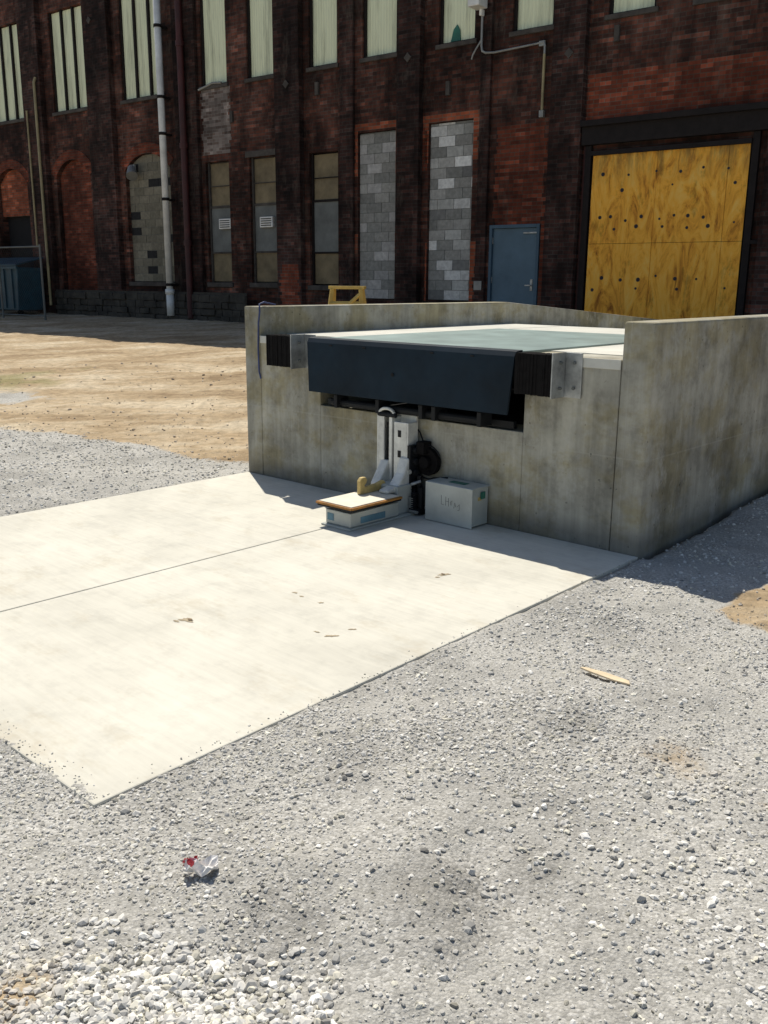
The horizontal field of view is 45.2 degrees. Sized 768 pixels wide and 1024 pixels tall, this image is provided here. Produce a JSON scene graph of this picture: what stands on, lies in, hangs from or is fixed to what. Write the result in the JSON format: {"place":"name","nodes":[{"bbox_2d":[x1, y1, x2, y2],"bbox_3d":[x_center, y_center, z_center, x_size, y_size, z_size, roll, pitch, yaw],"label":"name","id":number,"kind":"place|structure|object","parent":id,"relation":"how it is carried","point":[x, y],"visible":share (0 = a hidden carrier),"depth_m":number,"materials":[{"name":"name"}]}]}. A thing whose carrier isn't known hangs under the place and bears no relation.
{"place":"outdoors","nodes":[
{"label":"outdoors","id":0,"kind":"place"},
{"bbox_2d":[0,310,767,1023],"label":"gravel ground","id":1,"kind":"structure","parent":0,"point":[52,352],"depth_m":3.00,"materials":[{"name":"grey gravel"}]},
{"bbox_2d":[0,257,42,313],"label":"dumpster","id":2,"kind":"object","parent":1,"relation":"on","point":[26,285],"visible":0.81,"depth_m":26.77,"materials":[{"name":"teal paint"}]},
{"bbox_2d":[0,244,46,319],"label":"chain link fence","id":3,"kind":"object","parent":1,"relation":"on","point":[41,282],"visible":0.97,"depth_m":25.48,"materials":[{"name":"metal"}]},
{"bbox_2d":[55,291,246,322],"bbox_3d":[-6.514,-5.329,24.874,7.998,1.132,0.072,11,17,36],"label":"stone foundation","id":4,"kind":"object","parent":1,"relation":"on","point":[234,313],"visible":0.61,"depth_m":24.65,"materials":[{"name":"grey stone"}]},
{"bbox_2d":[56,289,246,319],"bbox_3d":[-6.489,-5.362,24.899,7.980,1.160,0.006,11,17,36],"label":"foundation mortar","id":5,"kind":"object","parent":4,"relation":"attached to","point":[163,292],"visible":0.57,"depth_m":24.48,"materials":[{"name":"concrete"}]},
{"bbox_2d":[174,0,193,317],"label":"red pipe","id":6,"kind":"object","parent":1,"relation":"on","point":[183,134],"visible":1,"depth_m":22.73,"materials":[{"name":"brown metal"}]},
{"bbox_2d":[175,40,191,245],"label":"red pipe couplings","id":7,"kind":"object","parent":6,"relation":"attached to","point":[182,145],"visible":1,"depth_m":22.64,"materials":[{"name":"brown metal"}]},
{"bbox_2d":[182,855,217,876],"bbox_3d":[-0.516,0.994,2.600,0.102,0.036,0.073,-4,15,-17],"label":"crumpled wrapper","id":8,"kind":"object","parent":1,"relation":"on","point":[202,868],"visible":1,"depth_m":2.60,"materials":[{"name":"white plastic"}]},
{"bbox_2d":[23,216,509,300],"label":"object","id":9,"kind":"object","parent":1,"relation":"on","point":[367,298],"depth_m":20.78,"materials":[{"name":"brick"}]},
{"bbox_2d":[0,472,636,806],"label":"concrete apron slab","id":10,"kind":"structure","parent":1,"relation":"on","point":[115,678],"depth_m":4.81,"materials":[{"name":"beige concrete"}]},
{"bbox_2d":[178,618,192,621],"bbox_3d":[-0.985,0.538,4.622,0.099,0.001,0.050,6,15,20],"label":"chip","id":11,"kind":"object","parent":10,"relation":"on","point":[185,619],"visible":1,"depth_m":4.62,"materials":[{"name":"beige wood"}]},
{"bbox_2d":[316,407,447,530],"bbox_3d":[-0.026,-0.318,6.529,0.621,0.757,0.844,13,19,41],"label":"vehicle restraint","id":12,"kind":"object","parent":10,"relation":"on","point":[394,489],"visible":0.98,"depth_m":6.70,"materials":[{"name":"metal"}]},
{"bbox_2d":[424,478,489,528],"bbox_3d":[0.479,-0.078,6.546,0.519,0.283,0.205,13,19,41],"label":"control box","id":13,"kind":"object","parent":10,"relation":"on","point":[458,502],"visible":1,"depth_m":6.42,"materials":[{"name":"grey metal"}]},
{"bbox_2d":[328,286,365,304],"bbox_3d":[-0.596,-3.036,15.012,0.746,1.241,0.665,4,14,14],"label":"wooden sawhorse","id":14,"kind":"object","parent":1,"relation":"on","point":[360,295],"visible":0.35,"depth_m":14.83,"materials":[{"name":"yellow wood"}]},
{"bbox_2d":[0,0,767,314],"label":"facade wall","id":15,"kind":"structure","parent":1,"relation":"on","point":[673,31],"depth_m":19.77,"materials":[{"name":"brick"}]},
{"bbox_2d":[0,167,25,186],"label":"arch spandrel","id":16,"kind":"object","parent":15,"relation":"attached to","point":[3,174],"visible":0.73,"depth_m":28.07,"materials":[{"name":"red brick"}]},
{"bbox_2d":[0,160,28,182],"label":"arch ring","id":17,"kind":"object","parent":15,"relation":"attached to","point":[20,168],"visible":1,"depth_m":27.46,"materials":[{"name":"red brick"}]},
{"bbox_2d":[1,170,29,216],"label":"arch infill brick","id":18,"kind":"object","parent":15,"relation":"attached to","point":[14,193],"visible":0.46,"depth_m":28.02,"materials":[{"name":"red brick"}]},
{"bbox_2d":[8,216,37,310],"bbox_3d":[-11.043,-7.532,28.619,1.680,3.100,0.020,11,17,36],"label":"dark doorway","id":19,"kind":"structure","parent":15,"relation":"attached to","point":[20,231],"depth_m":28.52,"materials":[{"name":"black"}]},
{"bbox_2d":[51,149,90,177],"bbox_3d":[-8.727,-9.757,25.816,2.044,0.710,0.016,11,17,36],"label":"arch ring","id":20,"kind":"object","parent":15,"relation":"attached to","point":[70,154],"visible":0.99,"depth_m":25.76,"materials":[{"name":"red brick"}]},
{"bbox_2d":[55,157,88,178],"bbox_3d":[-8.660,-9.652,25.933,1.600,0.450,0.198,11,17,36],"label":"arch spandrel","id":21,"kind":"object","parent":15,"relation":"attached to","point":[62,168],"visible":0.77,"depth_m":26.22,"materials":[{"name":"brick"}]},
{"bbox_2d":[61,160,97,289],"bbox_3d":[-8.612,-7.701,26.504,1.580,4.490,0.150,11,17,36],"label":"arch infill brick","id":22,"kind":"object","parent":15,"relation":"attached to","point":[78,221],"visible":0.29,"depth_m":26.38,"materials":[{"name":"red brick"}]},
{"bbox_2d":[126,165,137,180],"bbox_3d":[-6.585,-8.894,24.189,0.296,0.404,0.405,0,14,-2],"label":"wall lamp","id":23,"kind":"object","parent":15,"relation":"attached to","point":[131,174],"visible":1,"depth_m":24.12,"materials":[{"name":"grey metal"}]},
{"bbox_2d":[120,142,173,170],"bbox_3d":[-6.159,-9.222,23.897,2.173,0.640,0.016,11,17,36],"label":"arch ring","id":24,"kind":"object","parent":15,"relation":"attached to","point":[132,154],"visible":0.86,"depth_m":23.92,"materials":[{"name":"red brick"}]},
{"bbox_2d":[126,151,168,170],"bbox_3d":[-6.092,-9.117,24.014,1.800,0.380,0.198,11,17,36],"label":"arch spandrel","id":25,"kind":"object","parent":15,"relation":"attached to","point":[135,159],"visible":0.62,"depth_m":24.22,"materials":[{"name":"brick"}]},
{"bbox_2d":[129,154,174,280],"bbox_3d":[-6.059,-7.743,24.415,1.770,3.190,0.154,11,17,36],"label":"block infill","id":26,"kind":"object","parent":15,"relation":"on","point":[154,269],"visible":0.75,"depth_m":24.46,"materials":[{"name":"grey concrete"}]},
{"bbox_2d":[130,154,174,281],"bbox_3d":[-6.057,-7.748,24.416,1.778,3.208,0.128,11,17,36],"label":"block infill mortar","id":27,"kind":"object","parent":26,"relation":"attached to","point":[146,219],"visible":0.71,"depth_m":24.44,"materials":[{"name":"grey concrete"}]},
{"bbox_2d":[153,0,174,315],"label":"downspout","id":28,"kind":"object","parent":15,"relation":"attached to","point":[169,291],"visible":1,"depth_m":23.10,"materials":[{"name":"metal"}]},
{"bbox_2d":[153,23,178,285],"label":"downspout brackets","id":29,"kind":"object","parent":15,"relation":"attached to","point":[165,98],"visible":1,"depth_m":22.93,"materials":[{"name":"black metal"}]},
{"bbox_2d":[200,86,231,155],"bbox_3d":[-4.041,-9.380,22.179,1.060,1.470,0.010,11,17,36],"label":"pale brick patch","id":30,"kind":"object","parent":15,"relation":"attached to","point":[216,136],"visible":1,"depth_m":22.17,"materials":[{"name":"grey brick"}]},
{"bbox_2d":[208,161,231,282],"bbox_3d":[-3.991,-7.144,22.842,0.818,2.850,0.100,11,17,36],"label":"window frame","id":31,"kind":"object","parent":15,"relation":"attached to","point":[211,207],"visible":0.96,"depth_m":22.96,"materials":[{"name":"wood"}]},
{"bbox_2d":[211,163,231,280],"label":"boards","id":32,"kind":"object","parent":31,"relation":"attached to","point":[221,197],"visible":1,"depth_m":22.77,"materials":[{"name":"brown wood"}]},
{"bbox_2d":[212,208,230,251],"bbox_3d":[-3.990,-6.984,22.884,0.740,1.040,0.035,11,17,36],"label":"grey panel","id":33,"kind":"object","parent":31,"relation":"attached to","point":[221,240],"visible":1,"depth_m":22.91,"materials":[{"name":"grey metal"}]},
{"bbox_2d":[219,218,230,228],"bbox_3d":[-3.885,-7.080,22.695,0.420,0.240,0.080,11,17,36],"label":"vent box","id":34,"kind":"object","parent":33,"relation":"attached to","point":[222,225],"visible":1,"depth_m":22.67,"materials":[{"name":"white paint"}]},
{"bbox_2d":[220,220,229,227],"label":"vent louvres","id":35,"kind":"object","parent":34,"relation":"attached to","point":[225,222],"visible":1,"depth_m":22.63,"materials":[{"name":"metal"}]},
{"bbox_2d":[251,156,277,282],"bbox_3d":[-2.765,-6.910,21.921,0.878,2.860,0.100,11,17,36],"label":"window frame","id":36,"kind":"object","parent":15,"relation":"attached to","point":[254,225],"visible":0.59,"depth_m":22.04,"materials":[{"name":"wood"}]},
{"bbox_2d":[254,157,277,281],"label":"boards","id":37,"kind":"object","parent":36,"relation":"attached to","point":[266,193],"visible":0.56,"depth_m":21.86,"materials":[{"name":"brown wood"}]},
{"bbox_2d":[255,205,276,250],"bbox_3d":[-2.765,-6.745,21.964,0.800,1.040,0.035,11,17,36],"label":"grey panel","id":38,"kind":"object","parent":36,"relation":"attached to","point":[266,238],"visible":0.56,"depth_m":21.99,"materials":[{"name":"grey metal"}]},
{"bbox_2d":[260,216,274,227],"bbox_3d":[-2.763,-6.862,21.853,0.420,0.240,0.080,11,17,36],"label":"vent box","id":39,"kind":"object","parent":38,"relation":"attached to","point":[272,221],"visible":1,"depth_m":21.78,"materials":[{"name":"white paint"}]},
{"bbox_2d":[261,218,270,225],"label":"vent louvres","id":40,"kind":"object","parent":39,"relation":"attached to","point":[266,220],"visible":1,"depth_m":21.81,"materials":[{"name":"metal"}]},
{"bbox_2d":[279,264,300,304],"bbox_3d":[-2.142,-5.176,21.581,0.676,1.190,0.164,11,17,36],"label":"repair brick","id":41,"kind":"object","parent":15,"relation":"attached to","point":[290,287],"visible":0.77,"depth_m":21.48,"materials":[{"name":"red brick"}]},
{"bbox_2d":[311,152,338,284],"bbox_3d":[-1.276,-6.581,20.813,0.848,2.860,0.100,11,17,36],"label":"window frame","id":42,"kind":"object","parent":15,"relation":"attached to","point":[313,178],"visible":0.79,"depth_m":20.92,"materials":[{"name":"metal"}]},
{"bbox_2d":[314,201,337,251],"bbox_3d":[-1.276,-6.436,20.851,0.770,1.080,0.035,11,17,36],"label":"grey panel","id":43,"kind":"object","parent":42,"relation":"attached to","point":[326,225],"visible":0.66,"depth_m":20.85,"materials":[{"name":"grey metal"}]},
{"bbox_2d":[314,153,338,283],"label":"boards","id":44,"kind":"object","parent":42,"relation":"in","point":[326,265],"visible":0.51,"depth_m":20.75,"materials":[{"name":"brown wood"}]},
{"bbox_2d":[0,0,654,121],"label":"fibreglass window panels","id":45,"kind":"object","parent":15,"relation":"attached to","point":[381,25],"visible":0.65,"depth_m":21.63,"materials":[{"name":"beige plastic"}]},
{"bbox_2d":[0,0,656,121],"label":"window frames","id":46,"kind":"structure","parent":15,"relation":"attached to","point":[150,49],"depth_m":23.55,"materials":[{"name":"metal"}]},
{"bbox_2d":[451,25,460,41],"bbox_3d":[1.402,-9.317,17.963,0.220,0.290,0.025,11,17,36],"label":"broken pane patch","id":47,"kind":"object","parent":46,"relation":"attached to","point":[456,35],"visible":1,"depth_m":17.95,"materials":[{"name":"teal glass"}]},
{"bbox_2d":[355,234,357,253],"bbox_3d":[-0.215,-5.811,19.993,1.223,0.420,0.005,11,17,36],"label":"orange surround","id":48,"kind":"object","parent":15,"relation":"attached to","point":[356,243],"visible":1,"depth_m":20.28,"materials":[{"name":"brick"}]},
{"bbox_2d":[0,0,723,290],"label":"sills and lintels","id":49,"kind":"structure","parent":15,"relation":"attached to","point":[259,153],"depth_m":20.88,"materials":[{"name":"stone"}]},
{"bbox_2d":[198,81,221,90],"bbox_3d":[-4.159,-10.162,22.021,0.806,0.147,0.050,11,17,36],"label":"short conduit","id":50,"kind":"object","parent":49,"relation":"attached to","point":[207,85],"visible":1,"depth_m":21.99,"materials":[{"name":"grey metal"}]},
{"bbox_2d":[355,120,395,176],"bbox_3d":[-0.161,-7.671,19.498,1.376,1.050,0.008,11,18,37],"label":"orange surround","id":51,"kind":"object","parent":15,"relation":"attached to","point":[376,125],"visible":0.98,"depth_m":19.53,"materials":[{"name":"brick"}]},
{"bbox_2d":[360,131,395,298],"bbox_3d":[-0.086,-6.353,19.937,0.990,3.390,0.154,11,17,36],"label":"block infill","id":52,"kind":"object","parent":15,"relation":"on","point":[374,282],"visible":0.84,"depth_m":19.87,"materials":[{"name":"grey concrete"}]},
{"bbox_2d":[360,130,395,298],"bbox_3d":[-0.085,-6.363,19.936,0.998,3.418,0.128,11,17,36],"label":"block infill mortar","id":53,"kind":"object","parent":52,"relation":"attached to","point":[378,212],"visible":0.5,"depth_m":19.86,"materials":[{"name":"grey concrete"}]},
{"bbox_2d":[0,0,767,314],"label":"pilasters","id":54,"kind":"object","parent":15,"relation":"attached to","point":[571,31],"visible":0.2,"depth_m":20.14,"materials":[{"name":"brick"}]},
{"bbox_2d":[26,111,37,245],"bbox_3d":[-10.196,-9.637,26.756,0.056,3.700,0.053,11,17,36],"label":"tan pipe","id":55,"kind":"object","parent":54,"relation":"attached to","point":[32,178],"visible":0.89,"depth_m":26.73,"materials":[{"name":"beige metal"}]},
{"bbox_2d":[32,77,51,304],"bbox_3d":[-9.809,-9.148,26.590,0.080,6.237,0.132,11,17,36],"label":"tan pipe","id":56,"kind":"object","parent":54,"relation":"attached to","point":[42,189],"visible":1,"depth_m":26.51,"materials":[{"name":"beige metal"}]},
{"bbox_2d":[86,16,573,87],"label":"tie plates","id":57,"kind":"object","parent":54,"relation":"attached to","point":[569,52],"visible":1,"depth_m":18.42,"materials":[{"name":"metal"}]},
{"bbox_2d":[473,281,481,289],"bbox_3d":[1.876,-4.541,18.520,0.180,0.180,0.019,11,17,36],"label":"junction box","id":58,"kind":"object","parent":54,"relation":"attached to","point":[477,285],"visible":1,"depth_m":18.51,"materials":[{"name":"grey metal"}]},
{"bbox_2d":[422,131,426,170],"bbox_3d":[0.804,-7.347,18.807,0.210,0.770,0.005,11,18,37],"label":"repair brick","id":59,"kind":"object","parent":15,"relation":"attached to","point":[424,166],"visible":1,"depth_m":18.81,"materials":[{"name":"brown brick"}]},
{"bbox_2d":[229,24,620,122],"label":"wall vents","id":60,"kind":"object","parent":15,"relation":"attached to","point":[448,83],"depth_m":18.15,"materials":[{"name":"metal"}]},
{"bbox_2d":[424,241,475,301],"bbox_3d":[1.358,-4.926,18.954,1.305,1.190,0.004,11,17,36],"label":"orange surround","id":61,"kind":"object","parent":15,"relation":"attached to","point":[472,262],"visible":1,"depth_m":18.67,"materials":[{"name":"brick"}]},
{"bbox_2d":[428,120,473,299],"bbox_3d":[1.395,-6.088,18.819,1.040,3.440,0.154,11,17,36],"label":"block infill","id":62,"kind":"object","parent":15,"relation":"on","point":[450,245],"visible":0.85,"depth_m":18.75,"materials":[{"name":"grey concrete"}]},
{"bbox_2d":[428,120,473,299],"bbox_3d":[1.397,-6.089,18.821,1.048,3.448,0.128,11,17,36],"label":"block infill mortar","id":63,"kind":"object","parent":62,"relation":"attached to","point":[448,209],"visible":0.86,"depth_m":18.75,"materials":[{"name":"grey concrete"}]},
{"bbox_2d":[422,109,479,163],"bbox_3d":[1.343,-7.446,18.354,1.497,0.910,0.004,11,17,36],"label":"orange surround","id":64,"kind":"object","parent":15,"relation":"attached to","point":[474,114],"visible":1,"depth_m":18.19,"materials":[{"name":"brick"}]},
{"bbox_2d":[480,16,545,53],"bbox_3d":[2.398,-8.382,17.218,1.356,1.830,0.103,10,17,33],"label":"lamp conduit","id":65,"kind":"object","parent":15,"relation":"attached to","point":[502,50],"visible":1,"depth_m":17.31,"materials":[{"name":"grey metal"}]},
{"bbox_2d":[471,40,480,58],"bbox_3d":[1.753,-8.778,17.524,0.229,0.335,0.051,9,16,31],"label":"lamp wire","id":66,"kind":"object","parent":65,"relation":"attached to","point":[477,46],"visible":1,"depth_m":17.51,"materials":[{"name":"grey metal"}]},
{"bbox_2d":[468,0,487,15],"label":"flood lamp housing","id":67,"kind":"object","parent":65,"relation":"attached to","point":[480,5],"visible":1,"depth_m":17.15,"materials":[{"name":"white paint"}]},
{"bbox_2d":[487,224,540,304],"bbox_3d":[2.546,-4.531,18.158,1.112,2.145,0.120,11,17,36],"label":"door frame","id":68,"kind":"object","parent":15,"relation":"attached to","point":[491,233],"visible":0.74,"depth_m":17.89,"materials":[{"name":"metal"}]},
{"bbox_2d":[491,228,536,304],"bbox_3d":[2.553,-4.528,18.170,0.980,2.015,0.046,11,17,36],"label":"door leaf","id":69,"kind":"object","parent":68,"relation":"in","point":[513,262],"visible":0.56,"depth_m":18.08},
{"bbox_2d":[523,232,536,290],"bbox_3d":[2.788,-4.836,17.829,0.290,1.100,0.074,11,17,36],"label":"door hardware","id":70,"kind":"object","parent":69,"relation":"attached to","point":[531,281],"depth_m":17.89,"materials":[{"name":"silver metal"}]},
{"bbox_2d":[492,122,547,224],"bbox_3d":[2.588,-6.421,17.610,1.178,1.820,0.003,11,17,36],"label":"repair brick above door","id":71,"kind":"object","parent":15,"relation":"attached to","point":[521,164],"visible":0.99,"depth_m":17.60,"materials":[{"name":"red brick"}]},
{"bbox_2d":[537,220,544,305],"bbox_3d":[3.021,-4.466,17.739,0.120,2.170,0.005,11,17,36],"label":"orange jamb","id":72,"kind":"object","parent":15,"relation":"attached to","point":[540,264],"visible":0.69,"depth_m":17.68,"materials":[{"name":"red brick"}]},
{"bbox_2d":[539,40,545,117],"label":"junction boxes","id":73,"kind":"object","parent":15,"relation":"attached to","point":[541,113],"visible":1,"depth_m":17.02,"materials":[{"name":"grey metal"}]},
{"bbox_2d":[541,54,545,109],"bbox_3d":[2.919,-7.884,16.935,0.052,0.950,0.050,11,17,36],"label":"lamp conduit","id":74,"kind":"object","parent":15,"relation":"attached to","point":[543,81],"visible":1,"depth_m":16.91,"materials":[{"name":"beige metal"}]},
{"bbox_2d":[584,143,752,315],"bbox_3d":[4.898,-4.592,16.257,2.785,3.420,0.135,11,17,36],"label":"plywood backing","id":75,"kind":"object","parent":15,"relation":"attached to","point":[722,229],"visible":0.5,"depth_m":15.42,"materials":[{"name":"brown wood"}]},
{"bbox_2d":[584,143,750,319],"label":"plywood sheets","id":76,"kind":"object","parent":75,"relation":"attached to","point":[696,191],"visible":0.84,"depth_m":16.05,"materials":[{"name":"wood"}]},
{"bbox_2d":[591,166,736,291],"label":"bolt holes","id":77,"kind":"object","parent":76,"relation":"attached to","point":[636,226],"visible":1,"depth_m":16.26,"materials":[{"name":"black wood"}]},
{"bbox_2d":[576,101,767,315],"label":"bay door frame","id":78,"kind":"object","parent":15,"relation":"attached to","point":[737,118],"visible":0.8,"depth_m":15.51,"materials":[{"name":"black metal"}]},
{"bbox_2d":[575,146,585,309],"bbox_3d":[3.635,-4.885,17.122,0.043,3.550,0.035,11,17,36],"label":"bay rust strip","id":79,"kind":"object","parent":78,"relation":"attached to","point":[580,228],"visible":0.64,"depth_m":17.02,"materials":[{"name":"brown metal"}]},
{"bbox_2d":[586,50,767,119],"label":"repair brick above bay","id":80,"kind":"object","parent":15,"relation":"attached to","point":[722,81],"visible":0.89,"depth_m":15.52,"materials":[{"name":"red brick"}]},
{"bbox_2d":[244,302,767,560],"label":"concrete loading dock","id":81,"kind":"object","parent":1,"relation":"on","point":[652,442],"visible":0.52,"depth_m":6.33,"materials":[{"name":"grey concrete"}]},
{"bbox_2d":[257,301,275,378],"bbox_3d":[-1.008,-1.478,7.923,0.045,0.644,0.293,6,15,20],"label":"hanging cable","id":82,"kind":"object","parent":81,"relation":"hanging from","point":[258,335],"visible":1,"depth_m":7.82,"materials":[{"name":"rubber"}]},
{"bbox_2d":[266,334,315,368],"bbox_3d":[-0.757,-1.301,7.458,0.435,0.269,0.159,13,19,41],"label":"dock bumper","id":83,"kind":"object","parent":81,"relation":"attached to","point":[287,350],"visible":0.87,"depth_m":7.42,"materials":[{"name":"black rubber"}]},
{"bbox_2d":[307,328,623,428],"bbox_3d":[0.970,-1.158,7.533,1.960,0.538,2.558,13,19,41],"label":"dock leveler","id":84,"kind":"object","parent":81,"relation":"on","point":[434,375],"visible":0.92,"depth_m":6.64,"materials":[{"name":"black metal"}]},
{"bbox_2d":[514,351,582,398],"bbox_3d":[1.037,-0.873,5.868,0.415,0.284,0.159,13,19,41],"label":"dock bumper","id":85,"kind":"object","parent":81,"relation":"attached to","point":[552,375],"visible":1,"depth_m":5.83,"materials":[{"name":"black rubber"}]},
{"bbox_2d":[580,667,629,685],"bbox_3d":[0.961,0.708,4.000,0.043,0.008,0.248,-12,19,-42],"label":"wood offcut","id":86,"kind":"object","parent":1,"relation":"on","point":[611,677],"visible":1,"depth_m":3.99,"materials":[{"name":"beige wood"}]}
]}

